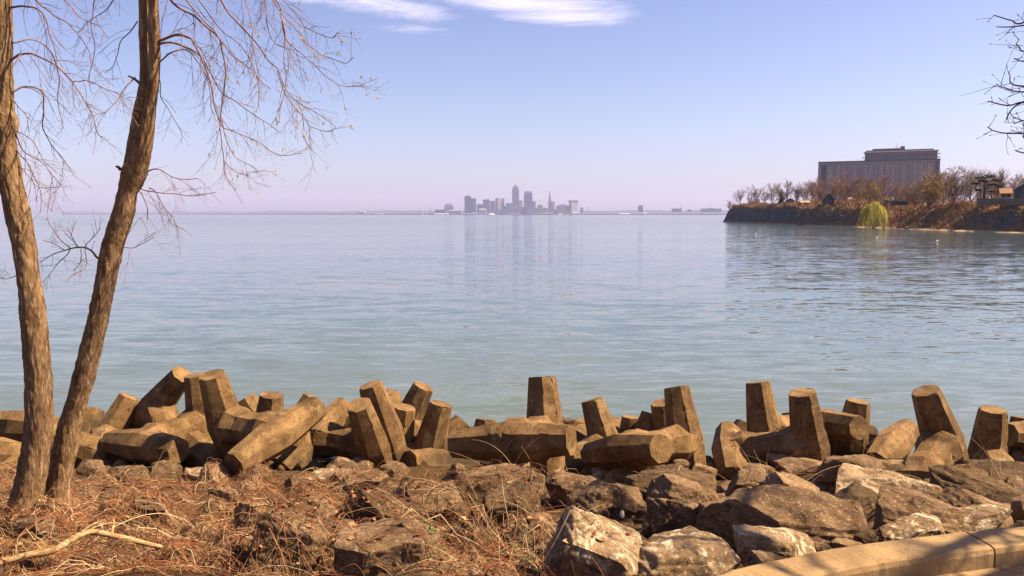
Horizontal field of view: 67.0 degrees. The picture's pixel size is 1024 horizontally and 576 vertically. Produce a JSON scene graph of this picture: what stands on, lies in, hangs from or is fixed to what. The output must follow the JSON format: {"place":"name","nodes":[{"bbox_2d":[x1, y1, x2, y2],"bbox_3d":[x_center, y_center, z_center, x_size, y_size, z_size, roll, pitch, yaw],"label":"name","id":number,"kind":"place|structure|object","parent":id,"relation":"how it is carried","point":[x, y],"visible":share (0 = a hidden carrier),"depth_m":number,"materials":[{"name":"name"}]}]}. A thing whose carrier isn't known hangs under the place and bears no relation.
{"place":"outdoors","nodes":[
{"label":"outdoors","id":0,"kind":"place"},
{"bbox_2d":[62,210,728,214],"bbox_3d":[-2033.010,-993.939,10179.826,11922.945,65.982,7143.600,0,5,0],"label":"shore","id":1,"kind":"structure","parent":0,"point":[631,212],"depth_m":8596.01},
{"bbox_2d":[0,430,1023,575],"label":"ground","id":2,"kind":"structure","parent":0,"point":[416,470],"depth_m":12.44,"materials":[{"name":"brown plant"}]},
{"bbox_2d":[0,437,21,469],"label":"dolos","id":3,"kind":"object","parent":2,"relation":"on","point":[10,450],"visible":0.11,"depth_m":13.37,"materials":[{"name":"concrete"}]},
{"bbox_2d":[0,512,57,541],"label":"boulder","id":4,"kind":"object","parent":2,"relation":"on","point":[18,523],"visible":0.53,"depth_m":5.61,"materials":[{"name":"brown stone"}]},
{"bbox_2d":[0,410,59,441],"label":"dolos","id":5,"kind":"object","parent":2,"relation":"on","point":[11,423],"visible":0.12,"depth_m":14.89,"materials":[{"name":"concrete"}]},
{"bbox_2d":[0,0,153,514],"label":"bare tree","id":6,"kind":"object","parent":2,"relation":"on","point":[30,478],"visible":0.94,"depth_m":7.95,"materials":[{"name":"brown plant"}]},
{"bbox_2d":[0,518,163,565],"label":"fallen branch","id":7,"kind":"object","parent":2,"relation":"on","point":[84,532],"visible":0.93,"depth_m":4.84,"materials":[{"name":"brown wood"}]},
{"bbox_2d":[76,459,105,476],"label":"boulder","id":8,"kind":"object","parent":2,"relation":"on","point":[84,468],"visible":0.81,"depth_m":12.73,"materials":[{"name":"brown stone"}]},
{"bbox_2d":[81,406,104,432],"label":"dolos","id":9,"kind":"object","parent":2,"relation":"on","point":[93,416],"visible":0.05,"depth_m":16.82,"materials":[{"name":"concrete"}]},
{"bbox_2d":[50,392,139,465],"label":"dolos","id":10,"kind":"object","parent":2,"relation":"on","point":[119,414],"visible":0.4,"depth_m":15.58,"materials":[{"name":"concrete"}]},
{"bbox_2d":[131,497,166,524],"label":"boulder","id":11,"kind":"object","parent":2,"relation":"on","point":[149,510],"visible":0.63,"depth_m":6.86,"materials":[{"name":"stone"}]},
{"bbox_2d":[100,372,207,464],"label":"dolos","id":12,"kind":"object","parent":2,"relation":"on","point":[148,444],"visible":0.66,"depth_m":14.15,"materials":[{"name":"concrete"}]},
{"bbox_2d":[129,366,190,465],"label":"dolos","id":13,"kind":"object","parent":2,"relation":"on","point":[159,400],"visible":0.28,"depth_m":15.70,"materials":[{"name":"concrete"}]},
{"bbox_2d":[148,460,182,479],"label":"boulder","id":14,"kind":"object","parent":2,"relation":"on","point":[169,466],"visible":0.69,"depth_m":12.81,"materials":[{"name":"brown stone"}]},
{"bbox_2d":[39,0,386,513],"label":"bare tree","id":15,"kind":"object","parent":2,"relation":"on","point":[134,170],"visible":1,"depth_m":8.30,"materials":[{"name":"brown plant"}]},
{"bbox_2d":[207,486,238,504],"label":"boulder","id":16,"kind":"object","parent":2,"relation":"on","point":[217,492],"visible":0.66,"depth_m":9.09,"materials":[{"name":"brown stone"}]},
{"bbox_2d":[201,550,246,574],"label":"boulder","id":17,"kind":"object","parent":2,"relation":"on","point":[217,564],"visible":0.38,"depth_m":4.35,"materials":[{"name":"brown stone"}]},
{"bbox_2d":[184,391,283,466],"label":"dolos","id":18,"kind":"object","parent":2,"relation":"on","point":[202,448],"visible":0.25,"depth_m":14.37,"materials":[{"name":"concrete"}]},
{"bbox_2d":[238,393,258,411],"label":"dolos","id":19,"kind":"object","parent":2,"relation":"on","point":[250,402],"visible":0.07,"depth_m":16.16,"materials":[{"name":"concrete"}]},
{"bbox_2d":[238,465,271,487],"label":"boulder","id":20,"kind":"object","parent":2,"relation":"on","point":[268,475],"visible":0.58,"depth_m":12.29,"materials":[{"name":"brown stone"}]},
{"bbox_2d":[199,369,325,475],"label":"dolos","id":21,"kind":"object","parent":2,"relation":"on","point":[241,436],"visible":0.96,"depth_m":13.47,"materials":[{"name":"concrete"}]},
{"bbox_2d":[249,506,326,575],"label":"boulder","id":22,"kind":"object","parent":2,"relation":"on","point":[316,548],"visible":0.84,"depth_m":4.33,"materials":[{"name":"brown stone"}]},
{"bbox_2d":[284,473,315,489],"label":"boulder","id":23,"kind":"object","parent":2,"relation":"on","point":[289,483],"visible":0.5,"depth_m":11.03,"materials":[{"name":"brown stone"}]},
{"bbox_2d":[313,468,339,479],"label":"boulder","id":24,"kind":"object","parent":2,"relation":"on","point":[324,473],"visible":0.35,"depth_m":12.81,"materials":[{"name":"stone"}]},
{"bbox_2d":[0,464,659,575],"bbox_3d":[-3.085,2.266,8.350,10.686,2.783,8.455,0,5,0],"label":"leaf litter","id":25,"kind":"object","parent":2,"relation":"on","point":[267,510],"visible":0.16,"depth_m":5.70,"materials":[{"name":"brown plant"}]},
{"bbox_2d":[542,505,641,575],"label":"boulder","id":26,"kind":"object","parent":25,"relation":"on","point":[618,555],"visible":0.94,"depth_m":4.32,"materials":[{"name":"stone"}]},
{"bbox_2d":[638,526,740,575],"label":"boulder","id":27,"kind":"object","parent":25,"relation":"on","point":[702,553],"visible":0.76,"depth_m":4.38,"materials":[{"name":"stone"}]},
{"bbox_2d":[273,397,392,470],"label":"dolos","id":28,"kind":"object","parent":2,"relation":"on","point":[328,435],"visible":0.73,"depth_m":14.07,"materials":[{"name":"concrete"}]},
{"bbox_2d":[321,518,357,533],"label":"boulder","id":29,"kind":"object","parent":2,"relation":"on","point":[345,522],"visible":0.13,"depth_m":5.44,"materials":[{"name":"brown stone"}]},
{"bbox_2d":[342,470,389,493],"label":"boulder","id":30,"kind":"object","parent":2,"relation":"on","point":[349,484],"visible":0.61,"depth_m":9.99,"materials":[{"name":"brown stone"}]},
{"bbox_2d":[344,380,406,461],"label":"dolos","id":31,"kind":"object","parent":2,"relation":"on","point":[375,392],"visible":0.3,"depth_m":14.44,"materials":[{"name":"concrete"}]},
{"bbox_2d":[344,487,425,523],"bbox_3d":[-1.139,2.023,6.926,0.721,0.283,0.454,21,-4,-11],"label":"boulder","id":32,"kind":"object","parent":2,"relation":"on","point":[359,502],"visible":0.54,"depth_m":6.81,"materials":[{"name":"stone"}]},
{"bbox_2d":[333,518,440,575],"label":"boulder","id":33,"kind":"object","parent":2,"relation":"on","point":[345,555],"visible":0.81,"depth_m":4.33,"materials":[{"name":"brown stone"}]},
{"bbox_2d":[379,461,409,481],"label":"boulder","id":34,"kind":"object","parent":2,"relation":"on","point":[393,469],"visible":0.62,"depth_m":12.76,"materials":[{"name":"brown stone"}]},
{"bbox_2d":[389,480,463,518],"bbox_3d":[-0.857,2.188,7.888,0.809,0.320,0.538,3,12,-13],"label":"boulder","id":35,"kind":"object","parent":2,"relation":"on","point":[441,500],"visible":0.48,"depth_m":7.76,"materials":[{"name":"brown stone"}]},
{"bbox_2d":[393,403,473,466],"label":"dolos","id":36,"kind":"object","parent":2,"relation":"on","point":[405,413],"visible":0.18,"depth_m":14.92,"materials":[{"name":"concrete"}]},
{"bbox_2d":[400,381,469,466],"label":"dolos","id":37,"kind":"object","parent":2,"relation":"on","point":[418,395],"visible":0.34,"depth_m":15.45,"materials":[{"name":"concrete"}]},
{"bbox_2d":[448,415,468,434],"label":"dolos","id":38,"kind":"object","parent":2,"relation":"on","point":[456,422],"visible":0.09,"depth_m":16.36,"materials":[{"name":"concrete"}]},
{"bbox_2d":[429,554,492,574],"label":"boulder","id":39,"kind":"object","parent":2,"relation":"on","point":[458,566],"visible":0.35,"depth_m":4.39,"materials":[{"name":"stone"}]},
{"bbox_2d":[413,400,517,464],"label":"dolos","id":40,"kind":"object","parent":2,"relation":"on","point":[433,431],"visible":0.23,"depth_m":14.84,"materials":[{"name":"concrete"}]},
{"bbox_2d":[446,520,488,554],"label":"boulder","id":41,"kind":"object","parent":2,"relation":"on","point":[476,530],"visible":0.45,"depth_m":4.95,"materials":[{"name":"brown stone"}]},
{"bbox_2d":[454,418,496,464],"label":"dolos","id":42,"kind":"object","parent":2,"relation":"on","point":[481,421],"visible":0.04,"depth_m":16.36,"materials":[{"name":"concrete"}]},
{"bbox_2d":[454,467,504,501],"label":"boulder","id":43,"kind":"object","parent":2,"relation":"on","point":[493,475],"visible":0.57,"depth_m":9.80,"materials":[{"name":"brown stone"}]},
{"bbox_2d":[477,463,544,496],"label":"boulder","id":44,"kind":"object","parent":2,"relation":"on","point":[538,480],"visible":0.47,"depth_m":10.44,"materials":[{"name":"brown stone"}]},
{"bbox_2d":[0,448,1023,575],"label":"rubble","id":45,"kind":"object","parent":2,"relation":"on","point":[617,475],"visible":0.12,"depth_m":9.77,"materials":[{"name":"brown stone"}]},
{"bbox_2d":[31,501,70,520],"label":"boulder","id":46,"kind":"object","parent":45,"relation":"on","point":[58,506],"visible":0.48,"depth_m":7.22,"materials":[{"name":"stone"}]},
{"bbox_2d":[161,546,198,563],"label":"boulder","id":47,"kind":"object","parent":45,"relation":"on","point":[186,553],"visible":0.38,"depth_m":4.44,"materials":[{"name":"brown stone"}]},
{"bbox_2d":[233,500,269,533],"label":"boulder","id":48,"kind":"object","parent":45,"relation":"on","point":[242,519],"visible":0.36,"depth_m":6.22,"materials":[{"name":"brown stone"}]},
{"bbox_2d":[285,495,341,521],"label":"boulder","id":49,"kind":"object","parent":45,"relation":"on","point":[329,510],"visible":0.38,"depth_m":6.82,"materials":[{"name":"brown stone"}]},
{"bbox_2d":[482,482,540,524],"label":"boulder","id":50,"kind":"object","parent":45,"relation":"on","point":[498,508],"visible":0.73,"depth_m":7.42,"materials":[{"name":"stone"}]},
{"bbox_2d":[545,470,596,504],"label":"boulder","id":51,"kind":"object","parent":45,"relation":"on","point":[556,486],"visible":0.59,"depth_m":8.75,"materials":[{"name":"brown stone"}]},
{"bbox_2d":[566,479,646,533],"bbox_3d":[0.677,1.646,5.733,0.561,0.460,0.454,-2,6,-16],"label":"boulder","id":52,"kind":"object","parent":45,"relation":"on","point":[617,498],"visible":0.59,"depth_m":5.56,"materials":[{"name":"brown stone"}]},
{"bbox_2d":[624,464,716,500],"bbox_3d":[2.006,2.531,9.921,1.165,0.459,0.801,8,-1,-6],"label":"boulder","id":53,"kind":"object","parent":45,"relation":"on","point":[641,480],"visible":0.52,"depth_m":9.76,"materials":[{"name":"stone"}]},
{"bbox_2d":[695,484,866,549],"bbox_3d":[1.964,1.686,5.607,1.214,0.484,0.777,9,7,5],"label":"boulder","id":54,"kind":"object","parent":45,"relation":"on","point":[817,516],"visible":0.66,"depth_m":5.45,"materials":[{"name":"brown stone"}]},
{"bbox_2d":[876,513,944,541],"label":"boulder","id":55,"kind":"object","parent":45,"relation":"on","point":[915,525],"visible":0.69,"depth_m":5.58,"materials":[{"name":"stone"}]},
{"bbox_2d":[873,485,964,533],"bbox_3d":[3.141,1.772,6.058,0.728,0.332,0.522,14,5,-4],"label":"boulder","id":56,"kind":"object","parent":45,"relation":"on","point":[893,503],"visible":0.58,"depth_m":5.90,"materials":[{"name":"brown stone"}]},
{"bbox_2d":[447,376,576,483],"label":"dolos","id":57,"kind":"object","parent":2,"relation":"on","point":[549,436],"visible":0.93,"depth_m":11.51,"materials":[{"name":"concrete"}]},
{"bbox_2d":[500,515,550,550],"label":"boulder","id":58,"kind":"object","parent":2,"relation":"on","point":[528,524],"visible":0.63,"depth_m":5.30,"materials":[{"name":"brown stone"}]},
{"bbox_2d":[518,396,617,472],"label":"dolos","id":59,"kind":"object","parent":2,"relation":"on","point":[599,422],"visible":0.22,"depth_m":14.95,"materials":[{"name":"concrete"}]},
{"bbox_2d":[563,417,620,441],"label":"dolos","id":60,"kind":"object","parent":2,"relation":"on","point":[578,424],"visible":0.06,"depth_m":15.95,"materials":[{"name":"concrete"}]},
{"bbox_2d":[619,415,638,432],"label":"dolos","id":61,"kind":"object","parent":2,"relation":"on","point":[628,422],"visible":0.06,"depth_m":15.88,"materials":[{"name":"concrete"}]},
{"bbox_2d":[617,398,665,433],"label":"dolos","id":62,"kind":"object","parent":2,"relation":"on","point":[658,413],"visible":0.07,"depth_m":15.17,"materials":[{"name":"concrete"}]},
{"bbox_2d":[580,385,705,472],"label":"dolos","id":63,"kind":"object","parent":2,"relation":"on","point":[679,435],"visible":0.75,"depth_m":12.86,"materials":[{"name":"concrete"}]},
{"bbox_2d":[634,411,654,430],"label":"dolos","id":64,"kind":"object","parent":2,"relation":"on","point":[645,421],"visible":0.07,"depth_m":15.41,"materials":[{"name":"concrete"}]},
{"bbox_2d":[645,497,697,533],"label":"boulder","id":65,"kind":"object","parent":2,"relation":"on","point":[663,514],"visible":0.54,"depth_m":5.83,"materials":[{"name":"brown stone"}]},
{"bbox_2d":[647,474,708,503],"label":"boulder","id":66,"kind":"object","parent":2,"relation":"on","point":[671,487],"visible":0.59,"depth_m":8.09,"materials":[{"name":"brown stone"}]},
{"bbox_2d":[725,468,767,496],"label":"boulder","id":67,"kind":"object","parent":2,"relation":"on","point":[741,479],"visible":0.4,"depth_m":9.22,"materials":[{"name":"brown stone"}]},
{"bbox_2d":[742,550,786,566],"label":"boulder","id":68,"kind":"object","parent":2,"relation":"on","point":[753,557],"visible":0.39,"depth_m":4.37,"materials":[{"name":"brown stone"}]},
{"bbox_2d":[711,388,830,479],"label":"dolos","id":69,"kind":"object","parent":2,"relation":"on","point":[804,434],"visible":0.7,"depth_m":13.01,"materials":[{"name":"concrete"}]},
{"bbox_2d":[732,524,815,559],"bbox_3d":[1.697,1.679,4.958,0.550,0.221,0.349,6,4,-2],"label":"boulder","id":70,"kind":"object","parent":2,"relation":"on","point":[785,542],"visible":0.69,"depth_m":4.90,"materials":[{"name":"stone"}]},
{"bbox_2d":[761,472,821,491],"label":"boulder","id":71,"kind":"object","parent":2,"relation":"on","point":[784,478],"visible":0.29,"depth_m":8.16,"materials":[{"name":"brown stone"}]},
{"bbox_2d":[765,453,822,476],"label":"boulder","id":72,"kind":"object","parent":2,"relation":"on","point":[791,464],"visible":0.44,"depth_m":12.78,"materials":[{"name":"brown stone"}]},
{"bbox_2d":[746,381,868,441],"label":"dolos","id":73,"kind":"object","parent":2,"relation":"on","point":[762,415],"visible":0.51,"depth_m":14.32,"materials":[{"name":"concrete"}]},
{"bbox_2d":[810,454,882,485],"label":"boulder","id":74,"kind":"object","parent":2,"relation":"on","point":[826,477],"visible":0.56,"depth_m":11.87,"materials":[{"name":"brown stone"}]},
{"bbox_2d":[830,537,862,548],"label":"boulder","id":75,"kind":"object","parent":2,"relation":"on","point":[836,542],"visible":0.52,"depth_m":5.23,"materials":[{"name":"brown stone"}]},
{"bbox_2d":[829,398,877,455],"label":"dolos","id":76,"kind":"object","parent":2,"relation":"on","point":[859,407],"visible":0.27,"depth_m":15.13,"materials":[{"name":"concrete"}]},
{"bbox_2d":[832,481,877,523],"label":"boulder","id":77,"kind":"object","parent":2,"relation":"on","point":[864,497],"visible":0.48,"depth_m":6.83,"materials":[{"name":"stone"}]},
{"bbox_2d":[853,530,877,543],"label":"boulder","id":78,"kind":"object","parent":2,"relation":"on","point":[866,536],"visible":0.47,"depth_m":5.28,"materials":[{"name":"stone"}]},
{"bbox_2d":[718,527,1023,575],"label":"kerb","id":79,"kind":"structure","parent":2,"relation":"on","point":[943,554],"depth_m":3.51,"materials":[{"name":"beige concrete"}]},
{"bbox_2d":[835,463,941,499],"bbox_3d":[3.927,2.185,8.184,1.301,0.516,0.799,8,6,-4],"label":"boulder","id":80,"kind":"object","parent":2,"relation":"on","point":[848,474],"visible":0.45,"depth_m":7.97,"materials":[{"name":"stone"}]},
{"bbox_2d":[864,419,919,459],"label":"dolos","id":81,"kind":"object","parent":2,"relation":"on","point":[897,440],"visible":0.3,"depth_m":14.14,"materials":[{"name":"concrete"}]},
{"bbox_2d":[883,385,987,480],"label":"dolos","id":82,"kind":"object","parent":2,"relation":"on","point":[942,437],"visible":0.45,"depth_m":12.95,"materials":[{"name":"concrete"}]},
{"bbox_2d":[939,486,1010,515],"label":"boulder","id":83,"kind":"object","parent":2,"relation":"on","point":[957,497],"visible":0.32,"depth_m":7.66,"materials":[{"name":"brown stone"}]},
{"bbox_2d":[928,464,1023,497],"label":"boulder","id":84,"kind":"object","parent":2,"relation":"on","point":[942,476],"visible":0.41,"depth_m":8.53,"materials":[{"name":"stone"}]},
{"bbox_2d":[958,503,1012,531],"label":"boulder","id":85,"kind":"object","parent":2,"relation":"on","point":[984,516],"visible":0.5,"depth_m":6.34,"materials":[{"name":"stone"}]},
{"bbox_2d":[967,405,1013,460],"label":"dolos","id":86,"kind":"object","parent":2,"relation":"on","point":[990,423],"visible":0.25,"depth_m":13.78,"materials":[{"name":"concrete"}]},
{"bbox_2d":[961,13,1023,154],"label":"bare tree","id":87,"kind":"object","parent":2,"relation":"on","point":[1010,90],"visible":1,"depth_m":4.70,"materials":[{"name":"brown plant"}]},
{"bbox_2d":[962,459,1023,481],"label":"boulder","id":88,"kind":"object","parent":2,"relation":"on","point":[1006,467],"visible":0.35,"depth_m":12.41,"materials":[{"name":"stone"}]},
{"bbox_2d":[1008,421,1023,448],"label":"dolos","id":89,"kind":"object","parent":2,"relation":"on","point":[1016,434],"visible":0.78,"depth_m":14.92,"materials":[{"name":"concrete"}]},
{"bbox_2d":[1010,494,1023,522],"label":"boulder","id":90,"kind":"object","parent":2,"relation":"on","point":[1017,506],"visible":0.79,"depth_m":6.55,"materials":[{"name":"brown stone"}]},
{"bbox_2d":[0,215,1023,457],"bbox_3d":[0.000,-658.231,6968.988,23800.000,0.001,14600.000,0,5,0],"label":"water","id":91,"kind":"structure","parent":0,"point":[470,319],"depth_m":40.42,"materials":[{"name":"blue liquid"}]},
{"bbox_2d":[0,0,1023,214],"label":"sky","id":92,"kind":"structure","parent":0,"point":[603,105],"materials":[{"name":"blue"}]},
{"bbox_2d":[723,204,1023,232],"bbox_3d":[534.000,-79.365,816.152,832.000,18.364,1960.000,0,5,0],"label":"headland","id":93,"kind":"structure","parent":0,"point":[1009,222],"depth_m":278.59,"materials":[{"name":"soil"}]},
{"bbox_2d":[824,172,861,202],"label":"bare tree","id":94,"kind":"object","parent":93,"relation":"on","point":[843,188],"visible":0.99,"depth_m":341.84,"materials":[{"name":"brown plant"}]},
{"bbox_2d":[856,201,887,228],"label":"willow tree","id":95,"kind":"object","parent":93,"relation":"on","point":[873,211],"visible":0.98,"depth_m":265.41,"materials":[{"name":"green plant"}]},
{"bbox_2d":[726,193,1023,228],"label":"undergrowth","id":96,"kind":"object","parent":93,"relation":"on","point":[858,205],"visible":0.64,"depth_m":282.16,"materials":[{"name":"brown plant"}]},
{"bbox_2d":[818,142,940,202],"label":"apartment block","id":97,"kind":"structure","parent":93,"relation":"on","point":[901,164],"depth_m":985.05,"materials":[{"name":"grey concrete"}]},
{"bbox_2d":[872,181,908,207],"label":"bare tree","id":98,"kind":"object","parent":93,"relation":"on","point":[897,197],"visible":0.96,"depth_m":305.28,"materials":[{"name":"brown plant"}]},
{"bbox_2d":[795,204,1023,228],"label":"shore rubble","id":99,"kind":"object","parent":93,"relation":"on","point":[910,227],"visible":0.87,"depth_m":332.26,"materials":[{"name":"brown stone"}]},
{"bbox_2d":[910,168,955,206],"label":"bare tree","id":100,"kind":"object","parent":93,"relation":"on","point":[930,190],"visible":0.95,"depth_m":262.77,"materials":[{"name":"brown plant"}]},
{"bbox_2d":[941,176,962,206],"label":"bare tree","id":101,"kind":"object","parent":93,"relation":"on","point":[947,191],"visible":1,"depth_m":253.56,"materials":[{"name":"brown plant"}]},
{"bbox_2d":[954,165,996,201],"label":"bare tree","id":102,"kind":"object","parent":93,"relation":"on","point":[968,188],"visible":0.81,"depth_m":251.32,"materials":[{"name":"brown plant"}]},
{"bbox_2d":[970,174,1002,197],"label":"pine tree","id":103,"kind":"object","parent":93,"relation":"on","point":[985,182],"visible":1,"depth_m":234.95,"materials":[{"name":"green plant"}]},
{"bbox_2d":[982,167,1008,197],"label":"bare tree","id":104,"kind":"object","parent":93,"relation":"on","point":[1001,177],"visible":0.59,"depth_m":275.07,"materials":[{"name":"brown plant"}]},
{"bbox_2d":[977,198,1023,204],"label":"retaining wall","id":105,"kind":"structure","parent":93,"relation":"on","point":[1000,201],"depth_m":224.36,"materials":[{"name":"concrete"}]},
{"bbox_2d":[936,564,1023,575],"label":"path","id":106,"kind":"structure","parent":0,"point":[1015,570],"depth_m":3.52,"materials":[{"name":"concrete"}]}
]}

